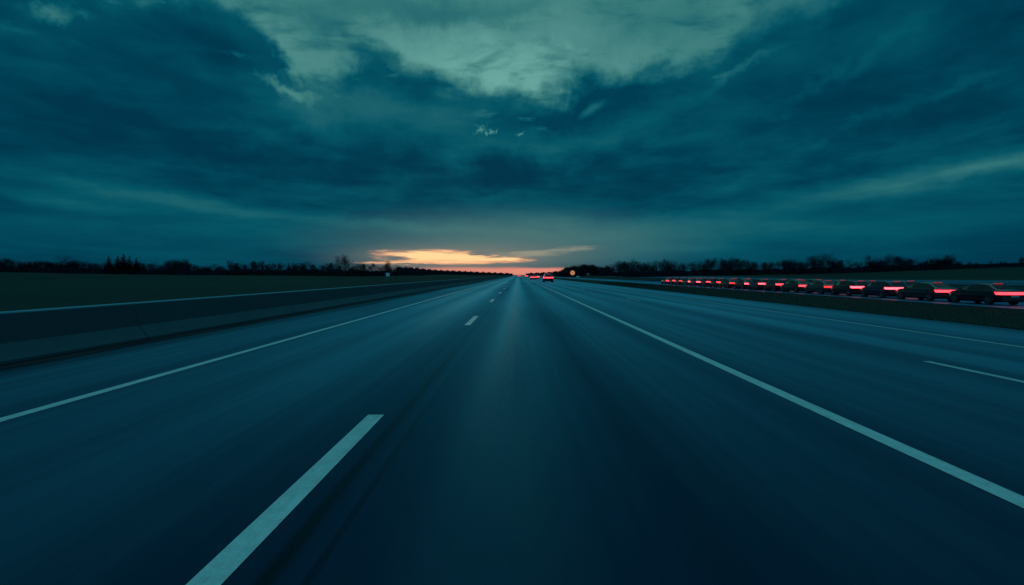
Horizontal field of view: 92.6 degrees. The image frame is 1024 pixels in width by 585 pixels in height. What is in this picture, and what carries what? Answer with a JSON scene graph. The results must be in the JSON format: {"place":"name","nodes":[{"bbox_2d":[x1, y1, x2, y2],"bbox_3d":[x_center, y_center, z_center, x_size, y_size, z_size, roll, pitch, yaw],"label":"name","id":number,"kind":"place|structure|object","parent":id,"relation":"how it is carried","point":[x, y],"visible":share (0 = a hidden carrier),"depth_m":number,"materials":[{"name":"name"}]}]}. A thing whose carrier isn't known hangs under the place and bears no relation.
{"place":"outdoors","nodes":[
{"label":"outdoors","id":0,"kind":"place"},
{"bbox_2d":[0,275,1023,584],"bbox_3d":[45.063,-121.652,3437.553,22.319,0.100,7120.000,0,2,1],"label":"road","id":1,"kind":"structure","parent":0,"point":[526,431],"depth_m":4.09,"materials":[{"name":"grey asphalt"}]},
{"bbox_2d":[0,281,481,368],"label":"gutter silt","id":2,"kind":"object","parent":1,"relation":"on","point":[63,356],"visible":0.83,"depth_m":10.47,"materials":[{"name":"brown soil"}]},
{"bbox_2d":[0,278,505,421],"bbox_3d":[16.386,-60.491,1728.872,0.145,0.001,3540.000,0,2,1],"label":"road edge line","id":3,"kind":"object","parent":1,"relation":"on","point":[88,395],"visible":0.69,"depth_m":6.90,"materials":[{"name":"white paint"}]},
{"bbox_2d":[0,275,513,365],"bbox_3d":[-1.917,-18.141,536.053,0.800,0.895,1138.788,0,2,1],"label":"concrete barrier","id":4,"kind":"object","parent":1,"relation":"on","point":[31,335],"visible":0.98,"depth_m":11.20,"materials":[{"name":"grey concrete"}]},
{"bbox_2d":[186,415,382,584],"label":"lane marking","id":5,"kind":"object","parent":1,"relation":"on","point":[226,562],"visible":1,"depth_m":2.94,"materials":[{"name":"white paint"}]},
{"bbox_2d":[465,316,477,324],"bbox_3d":[-1.275,0.885,15.684,0.165,0.001,3.150,0,2,1],"label":"lane marking","id":6,"kind":"object","parent":1,"relation":"on","point":[470,321],"visible":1,"depth_m":15.55,"materials":[{"name":"white paint"}]},
{"bbox_2d":[542,274,552,281],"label":"car","id":7,"kind":"object","parent":1,"relation":"on","point":[547,277],"visible":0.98,"depth_m":95.57,"materials":[{"name":"grey paint"}]},
{"bbox_2d":[570,282,1023,347],"bbox_3d":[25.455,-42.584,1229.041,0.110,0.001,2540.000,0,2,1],"label":"road outer line","id":8,"kind":"object","parent":1,"relation":"on","point":[856,323],"visible":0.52,"depth_m":14.01,"materials":[{"name":"paint"}]},
{"bbox_2d":[924,361,1023,382],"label":"lane marking","id":9,"kind":"object","parent":1,"relation":"on","point":[976,371],"visible":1,"depth_m":7.26,"materials":[{"name":"paint"}]},
{"bbox_2d":[0,267,1023,329],"bbox_3d":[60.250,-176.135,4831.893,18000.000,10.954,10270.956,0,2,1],"label":"ground","id":10,"kind":"structure","parent":0,"point":[24,291],"depth_m":57.52,"materials":[{"name":"green plant"}]},
{"bbox_2d":[0,257,12,265],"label":"bare tree","id":11,"kind":"object","parent":10,"relation":"on","point":[5,260],"visible":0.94,"depth_m":235.27,"materials":[{"name":"black plant"}]},
{"bbox_2d":[11,261,30,271],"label":"scrub tree","id":12,"kind":"object","parent":10,"relation":"on","point":[20,266],"visible":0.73,"depth_m":235.07,"materials":[{"name":"black plant"}]},
{"bbox_2d":[18,261,37,267],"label":"scrub tree","id":13,"kind":"object","parent":10,"relation":"on","point":[25,265],"visible":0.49,"depth_m":240.60,"materials":[{"name":"black plant"}]},
{"bbox_2d":[41,261,56,267],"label":"scrub tree","id":14,"kind":"object","parent":10,"relation":"on","point":[48,264],"visible":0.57,"depth_m":247.70,"materials":[{"name":"black plant"}]},
{"bbox_2d":[51,255,74,267],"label":"bare tree","id":15,"kind":"object","parent":10,"relation":"on","point":[62,261],"visible":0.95,"depth_m":239.90,"materials":[{"name":"black plant"}]},
{"bbox_2d":[64,260,79,269],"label":"scrub tree","id":16,"kind":"object","parent":10,"relation":"on","point":[74,265],"visible":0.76,"depth_m":237.09,"materials":[{"name":"black plant"}]},
{"bbox_2d":[66,259,82,266],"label":"scrub tree","id":17,"kind":"object","parent":10,"relation":"on","point":[72,262],"visible":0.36,"depth_m":249.41,"materials":[{"name":"black plant"}]},
{"bbox_2d":[76,261,90,267],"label":"scrub tree","id":18,"kind":"object","parent":10,"relation":"on","point":[87,263],"visible":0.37,"depth_m":250.74,"materials":[{"name":"black plant"}]},
{"bbox_2d":[102,256,113,273],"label":"conifer tree","id":19,"kind":"object","parent":10,"relation":"on","point":[108,263],"visible":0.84,"depth_m":229.48,"materials":[{"name":"black plant"}]},
{"bbox_2d":[109,256,120,273],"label":"conifer tree","id":20,"kind":"object","parent":10,"relation":"on","point":[117,262],"visible":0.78,"depth_m":229.26,"materials":[{"name":"black plant"}]},
{"bbox_2d":[110,254,127,273],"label":"conifer tree","id":21,"kind":"object","parent":10,"relation":"on","point":[123,264],"visible":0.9,"depth_m":228.99,"materials":[{"name":"black plant"}]},
{"bbox_2d":[123,256,133,273],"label":"conifer tree","id":22,"kind":"object","parent":10,"relation":"on","point":[129,266],"visible":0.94,"depth_m":229.55,"materials":[{"name":"black plant"}]},
{"bbox_2d":[131,258,140,273],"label":"conifer tree","id":23,"kind":"object","parent":10,"relation":"on","point":[135,266],"visible":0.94,"depth_m":229.41,"materials":[{"name":"black plant"}]},
{"bbox_2d":[139,264,150,274],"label":"scrub tree","id":24,"kind":"object","parent":10,"relation":"on","point":[143,268],"visible":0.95,"depth_m":229.00,"materials":[{"name":"black plant"}]},
{"bbox_2d":[163,259,180,273],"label":"scrub tree","id":25,"kind":"object","parent":10,"relation":"on","point":[168,266],"visible":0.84,"depth_m":230.65,"materials":[{"name":"black plant"}]},
{"bbox_2d":[169,259,178,268],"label":"bare tree","id":26,"kind":"object","parent":10,"relation":"on","point":[175,263],"visible":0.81,"depth_m":233.61,"materials":[{"name":"black plant"}]},
{"bbox_2d":[177,258,191,270],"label":"bare tree","id":27,"kind":"object","parent":10,"relation":"on","point":[182,266],"visible":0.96,"depth_m":233.47,"materials":[{"name":"black plant"}]},
{"bbox_2d":[0,266,423,275],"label":"undergrowth","id":28,"kind":"object","parent":10,"relation":"on","point":[264,272],"visible":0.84,"depth_m":227.53,"materials":[{"name":"green plant"}]},
{"bbox_2d":[227,260,234,274],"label":"bare tree","id":29,"kind":"object","parent":10,"relation":"on","point":[230,265],"visible":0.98,"depth_m":229.39,"materials":[{"name":"black plant"}]},
{"bbox_2d":[231,262,241,270],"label":"scrub tree","id":30,"kind":"object","parent":10,"relation":"on","point":[237,267],"visible":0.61,"depth_m":234.49,"materials":[{"name":"black plant"}]},
{"bbox_2d":[240,265,253,274],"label":"scrub tree","id":31,"kind":"object","parent":10,"relation":"on","point":[246,269],"visible":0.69,"depth_m":226.60,"materials":[{"name":"black plant"}]},
{"bbox_2d":[333,258,342,275],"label":"bare tree","id":32,"kind":"object","parent":10,"relation":"on","point":[337,261],"visible":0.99,"depth_m":214.60,"materials":[{"name":"black plant"}]},
{"bbox_2d":[338,254,351,268],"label":"bare tree","id":33,"kind":"object","parent":10,"relation":"on","point":[342,260],"visible":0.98,"depth_m":216.71,"materials":[{"name":"black plant"}]},
{"bbox_2d":[346,266,355,273],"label":"scrub tree","id":34,"kind":"object","parent":10,"relation":"on","point":[353,268],"visible":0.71,"depth_m":228.56,"materials":[{"name":"black plant"}]},
{"bbox_2d":[354,263,368,275],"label":"scrub tree","id":35,"kind":"object","parent":10,"relation":"on","point":[361,267],"visible":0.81,"depth_m":237.04,"materials":[{"name":"black plant"}]},
{"bbox_2d":[384,261,391,276],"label":"scrub tree","id":36,"kind":"object","parent":10,"relation":"on","point":[386,265],"visible":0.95,"depth_m":261.85,"materials":[{"name":"black plant"}]},
{"bbox_2d":[392,265,402,273],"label":"scrub tree","id":37,"kind":"object","parent":10,"relation":"on","point":[398,271],"visible":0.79,"depth_m":338.92,"materials":[{"name":"black plant"}]},
{"bbox_2d":[396,267,609,274],"bbox_3d":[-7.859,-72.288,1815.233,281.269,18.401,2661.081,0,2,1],"label":"distant woodland","id":38,"kind":"object","parent":10,"relation":"on","point":[437,272],"visible":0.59,"depth_m":1165.62,"materials":[{"name":"green plant"}]},
{"bbox_2d":[569,269,575,280],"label":"round sign","id":39,"kind":"object","parent":10,"relation":"on","point":[572,272],"visible":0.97,"depth_m":127.67,"materials":[{"name":"metal"}]},
{"bbox_2d":[571,265,582,275],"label":"scrub tree","id":40,"kind":"object","parent":10,"relation":"on","point":[577,272],"visible":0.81,"depth_m":521.19,"materials":[{"name":"black plant"}]},
{"bbox_2d":[556,264,605,276],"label":"undergrowth","id":41,"kind":"object","parent":10,"relation":"on","point":[592,271],"visible":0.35,"depth_m":539.88,"materials":[{"name":"green plant"}]},
{"bbox_2d":[578,266,589,275],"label":"scrub tree","id":42,"kind":"object","parent":10,"relation":"on","point":[586,269],"visible":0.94,"depth_m":518.74,"materials":[{"name":"black plant"}]},
{"bbox_2d":[605,265,614,275],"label":"scrub tree","id":43,"kind":"object","parent":10,"relation":"on","point":[611,270],"visible":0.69,"depth_m":421.81,"materials":[{"name":"black plant"}]},
{"bbox_2d":[612,261,624,276],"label":"scrub tree","id":44,"kind":"object","parent":10,"relation":"on","point":[618,268],"visible":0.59,"depth_m":381.42,"materials":[{"name":"black plant"}]},
{"bbox_2d":[613,260,625,271],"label":"bare tree","id":45,"kind":"object","parent":10,"relation":"on","point":[620,264],"visible":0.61,"depth_m":378.57,"materials":[{"name":"black plant"}]},
{"bbox_2d":[619,262,629,270],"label":"bare tree","id":46,"kind":"object","parent":10,"relation":"on","point":[625,264],"visible":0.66,"depth_m":357.85,"materials":[{"name":"black plant"}]},
{"bbox_2d":[624,258,641,273],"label":"scrub tree","id":47,"kind":"object","parent":10,"relation":"on","point":[633,266],"visible":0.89,"depth_m":333.43,"materials":[{"name":"black plant"}]},
{"bbox_2d":[642,262,650,275],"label":"bare tree","id":48,"kind":"object","parent":10,"relation":"on","point":[646,266],"visible":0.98,"depth_m":315.77,"materials":[{"name":"black plant"}]},
{"bbox_2d":[647,265,655,271],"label":"scrub tree","id":49,"kind":"object","parent":10,"relation":"on","point":[652,269],"visible":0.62,"depth_m":323.37,"materials":[{"name":"black plant"}]},
{"bbox_2d":[653,261,661,270],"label":"bare tree","id":50,"kind":"object","parent":10,"relation":"on","point":[655,265],"visible":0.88,"depth_m":318.35,"materials":[{"name":"black plant"}]},
{"bbox_2d":[658,261,677,271],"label":"scrub tree","id":51,"kind":"object","parent":10,"relation":"on","point":[664,267],"visible":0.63,"depth_m":313.64,"materials":[{"name":"black plant"}]},
{"bbox_2d":[666,261,684,270],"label":"scrub tree","id":52,"kind":"object","parent":10,"relation":"on","point":[672,268],"visible":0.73,"depth_m":308.17,"materials":[{"name":"black plant"}]},
{"bbox_2d":[689,265,699,274],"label":"scrub tree","id":53,"kind":"object","parent":10,"relation":"on","point":[695,270],"visible":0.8,"depth_m":288.55,"materials":[{"name":"black plant"}]},
{"bbox_2d":[691,261,702,268],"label":"bare tree","id":54,"kind":"object","parent":10,"relation":"on","point":[694,264],"visible":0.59,"depth_m":309.50,"materials":[{"name":"black plant"}]},
{"bbox_2d":[698,261,715,275],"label":"scrub tree","id":55,"kind":"object","parent":10,"relation":"on","point":[704,267],"visible":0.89,"depth_m":282.83,"materials":[{"name":"black plant"}]},
{"bbox_2d":[705,258,714,271],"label":"bare tree","id":56,"kind":"object","parent":10,"relation":"on","point":[707,262],"visible":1,"depth_m":281.00,"materials":[{"name":"black plant"}]},
{"bbox_2d":[710,259,718,270],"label":"bare tree","id":57,"kind":"object","parent":10,"relation":"on","point":[714,262],"visible":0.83,"depth_m":282.80,"materials":[{"name":"black plant"}]},
{"bbox_2d":[718,258,727,269],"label":"bare tree","id":58,"kind":"object","parent":10,"relation":"on","point":[723,262],"visible":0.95,"depth_m":285.95,"materials":[{"name":"black plant"}]},
{"bbox_2d":[721,257,738,269],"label":"scrub tree","id":59,"kind":"object","parent":10,"relation":"on","point":[728,265],"visible":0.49,"depth_m":283.53,"materials":[{"name":"black plant"}]},
{"bbox_2d":[729,259,740,271],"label":"bare tree","id":60,"kind":"object","parent":10,"relation":"on","point":[735,261],"visible":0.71,"depth_m":275.18,"materials":[{"name":"black plant"}]},
{"bbox_2d":[735,257,756,273],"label":"scrub tree","id":61,"kind":"object","parent":10,"relation":"on","point":[748,266],"visible":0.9,"depth_m":266.87,"materials":[{"name":"black plant"}]},
{"bbox_2d":[749,262,759,271],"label":"bare tree","id":62,"kind":"object","parent":10,"relation":"on","point":[754,265],"visible":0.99,"depth_m":264.57,"materials":[{"name":"black plant"}]},
{"bbox_2d":[761,263,770,269],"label":"scrub tree","id":63,"kind":"object","parent":10,"relation":"on","point":[764,267],"visible":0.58,"depth_m":271.10,"materials":[{"name":"black plant"}]},
{"bbox_2d":[767,261,775,271],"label":"bare tree","id":64,"kind":"object","parent":10,"relation":"on","point":[771,265],"visible":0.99,"depth_m":254.05,"materials":[{"name":"black plant"}]},
{"bbox_2d":[778,259,793,268],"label":"scrub tree","id":65,"kind":"object","parent":10,"relation":"on","point":[786,260],"visible":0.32,"depth_m":267.60,"materials":[{"name":"black plant"}]},
{"bbox_2d":[782,259,799,270],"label":"scrub tree","id":66,"kind":"object","parent":10,"relation":"on","point":[785,266],"visible":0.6,"depth_m":255.52,"materials":[{"name":"black plant"}]},
{"bbox_2d":[787,259,808,273],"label":"scrub tree","id":67,"kind":"object","parent":10,"relation":"on","point":[801,267],"visible":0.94,"depth_m":247.83,"materials":[{"name":"black plant"}]},
{"bbox_2d":[596,263,1023,276],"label":"undergrowth","id":68,"kind":"object","parent":10,"relation":"on","point":[719,272],"visible":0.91,"depth_m":247.13,"materials":[{"name":"green plant"}]},
{"bbox_2d":[806,254,824,272],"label":"bare tree","id":69,"kind":"object","parent":10,"relation":"on","point":[811,258],"visible":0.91,"depth_m":242.17,"materials":[{"name":"black plant"}]},
{"bbox_2d":[816,259,824,273],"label":"bare tree","id":70,"kind":"object","parent":10,"relation":"on","point":[819,265],"visible":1,"depth_m":237.78,"materials":[{"name":"black plant"}]},
{"bbox_2d":[819,252,837,271],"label":"bare tree","id":71,"kind":"object","parent":10,"relation":"on","point":[825,258],"visible":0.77,"depth_m":243.13,"materials":[{"name":"black plant"}]},
{"bbox_2d":[829,259,842,270],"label":"scrub tree","id":72,"kind":"object","parent":10,"relation":"on","point":[833,265],"visible":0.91,"depth_m":238.86,"materials":[{"name":"black plant"}]},
{"bbox_2d":[865,257,883,270],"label":"scrub tree","id":73,"kind":"object","parent":10,"relation":"on","point":[873,263],"visible":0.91,"depth_m":232.24,"materials":[{"name":"black plant"}]},
{"bbox_2d":[881,254,894,266],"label":"bare tree","id":74,"kind":"object","parent":10,"relation":"on","point":[889,257],"visible":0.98,"depth_m":237.12,"materials":[{"name":"black plant"}]},
{"bbox_2d":[891,255,903,265],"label":"bare tree","id":75,"kind":"object","parent":10,"relation":"on","point":[896,260],"visible":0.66,"depth_m":239.76,"materials":[{"name":"black plant"}]},
{"bbox_2d":[892,258,905,266],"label":"bare tree","id":76,"kind":"object","parent":10,"relation":"on","point":[900,261],"visible":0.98,"depth_m":232.77,"materials":[{"name":"black plant"}]},
{"bbox_2d":[906,258,914,270],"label":"bare tree","id":77,"kind":"object","parent":10,"relation":"on","point":[910,262],"visible":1,"depth_m":227.67,"materials":[{"name":"black plant"}]},
{"bbox_2d":[926,257,945,269],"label":"scrub tree","id":78,"kind":"object","parent":10,"relation":"on","point":[937,262],"visible":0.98,"depth_m":226.09,"materials":[{"name":"black plant"}]},
{"bbox_2d":[939,256,954,268],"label":"scrub tree","id":79,"kind":"object","parent":10,"relation":"on","point":[950,262],"visible":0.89,"depth_m":228.50,"materials":[{"name":"black plant"}]},
{"bbox_2d":[0,0,1023,274],"label":"sky","id":80,"kind":"structure","parent":0,"point":[517,137],"materials":[{"name":"teal"}]},
{"bbox_2d":[528,275,1023,309],"bbox_3d":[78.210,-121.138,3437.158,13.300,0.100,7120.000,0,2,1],"label":"road","id":81,"kind":"structure","parent":0,"point":[1004,305],"depth_m":42.38,"materials":[{"name":"grey asphalt"}]},
{"bbox_2d":[661,278,670,283],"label":"car","id":82,"kind":"object","parent":81,"relation":"on","point":[665,280],"visible":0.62,"depth_m":102.22,"materials":[{"name":"grey paint"}]},
{"bbox_2d":[668,277,680,284],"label":"car","id":83,"kind":"object","parent":81,"relation":"on","point":[672,280],"visible":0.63,"depth_m":97.98,"materials":[{"name":"black paint"}]},
{"bbox_2d":[674,277,684,284],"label":"car","id":84,"kind":"object","parent":81,"relation":"on","point":[678,280],"visible":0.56,"depth_m":94.05,"materials":[{"name":"black paint"}]},
{"bbox_2d":[681,278,693,285],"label":"car","id":85,"kind":"object","parent":81,"relation":"on","point":[685,281],"visible":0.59,"depth_m":89.45,"materials":[{"name":"grey paint"}]},
{"bbox_2d":[689,278,702,285],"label":"car","id":86,"kind":"object","parent":81,"relation":"on","point":[695,281],"visible":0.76,"depth_m":84.84,"materials":[{"name":"black paint"}]},
{"bbox_2d":[700,278,714,286],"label":"car","id":87,"kind":"object","parent":81,"relation":"on","point":[705,282],"visible":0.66,"depth_m":80.33,"materials":[{"name":"blue paint"}]},
{"bbox_2d":[709,278,724,286],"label":"car","id":88,"kind":"object","parent":81,"relation":"on","point":[715,282],"visible":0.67,"depth_m":76.40,"materials":[{"name":"grey paint"}]},
{"bbox_2d":[719,279,737,287],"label":"car","id":89,"kind":"object","parent":81,"relation":"on","point":[728,283],"visible":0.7,"depth_m":71.79,"materials":[{"name":"black paint"}]},
{"bbox_2d":[734,279,752,288],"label":"car","id":90,"kind":"object","parent":81,"relation":"on","point":[742,283],"visible":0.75,"depth_m":67.36,"materials":[{"name":"red paint"}]},
{"bbox_2d":[748,279,769,289],"bbox_3d":[32.338,-1.082,63.817,2.037,1.485,3.719,0,2,1],"label":"car","id":91,"kind":"object","parent":81,"relation":"on","point":[757,284],"visible":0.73,"depth_m":62.74,"materials":[{"name":"grey paint"}]},
{"bbox_2d":[764,279,788,290],"bbox_3d":[32.423,-0.940,59.843,2.037,1.485,3.719,0,2,1],"label":"car","id":92,"kind":"object","parent":81,"relation":"on","point":[773,284],"visible":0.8,"depth_m":58.91,"materials":[{"name":"black paint"}]},
{"bbox_2d":[780,280,811,292],"bbox_3d":[32.301,-0.743,55.431,2.056,1.408,4.574,0,2,0],"label":"car","id":93,"kind":"object","parent":81,"relation":"on","point":[796,286],"visible":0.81,"depth_m":54.43,"materials":[{"name":"green paint"}]},
{"bbox_2d":[804,280,837,293],"bbox_3d":[32.156,-0.572,50.661,2.056,1.408,4.149,0,2,1],"label":"car","id":94,"kind":"object","parent":81,"relation":"on","point":[822,286],"visible":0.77,"depth_m":49.73,"materials":[{"name":"grey paint"}]},
{"bbox_2d":[631,282,1023,308],"bbox_3d":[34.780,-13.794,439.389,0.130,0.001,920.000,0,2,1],"label":"road edge line","id":95,"kind":"object","parent":81,"relation":"on","point":[871,298],"visible":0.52,"depth_m":38.84,"materials":[{"name":"paint"}]},
{"bbox_2d":[830,280,868,295],"bbox_3d":[32.088,-0.459,46.435,2.037,1.485,3.719,0,2,1],"label":"car","id":96,"kind":"object","parent":81,"relation":"on","point":[848,287],"visible":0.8,"depth_m":45.43,"materials":[{"name":"black paint"}]},
{"bbox_2d":[860,280,906,297],"bbox_3d":[32.124,-0.314,42.370,2.037,1.485,3.719,0,2,0],"label":"car","id":97,"kind":"object","parent":81,"relation":"on","point":[882,288],"visible":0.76,"depth_m":41.43,"materials":[{"name":"blue paint"}]},
{"bbox_2d":[895,282,957,300],"bbox_3d":[32.079,-0.114,37.868,2.056,1.408,4.574,0,2,1],"label":"car","id":98,"kind":"object","parent":81,"relation":"on","point":[929,291],"visible":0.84,"depth_m":36.91,"materials":[{"name":"grey paint"}]},
{"bbox_2d":[948,283,1023,304],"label":"car","id":99,"kind":"object","parent":81,"relation":"on","point":[989,293],"visible":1,"depth_m":32.15,"materials":[{"name":"black paint"}]},
{"bbox_2d":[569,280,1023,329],"bbox_3d":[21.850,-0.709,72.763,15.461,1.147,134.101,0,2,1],"label":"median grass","id":100,"kind":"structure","parent":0,"point":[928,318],"depth_m":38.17,"materials":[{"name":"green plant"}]},
{"bbox_2d":[805,279,820,282],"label":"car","id":101,"kind":"object","parent":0,"point":[811,280],"visible":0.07,"depth_m":57.87,"materials":[{"name":"black paint"}]},
{"bbox_2d":[605,276,1023,285],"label":"frontage road","id":102,"kind":"structure","parent":0,"point":[1006,282],"depth_m":104.87,"materials":[{"name":"grey asphalt"}]},
{"bbox_2d":[892,280,916,285],"bbox_3d":[35.796,-0.422,45.388,2.037,1.485,3.719,0,2,1],"label":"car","id":103,"kind":"object","parent":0,"point":[908,282],"visible":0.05,"depth_m":43.90,"materials":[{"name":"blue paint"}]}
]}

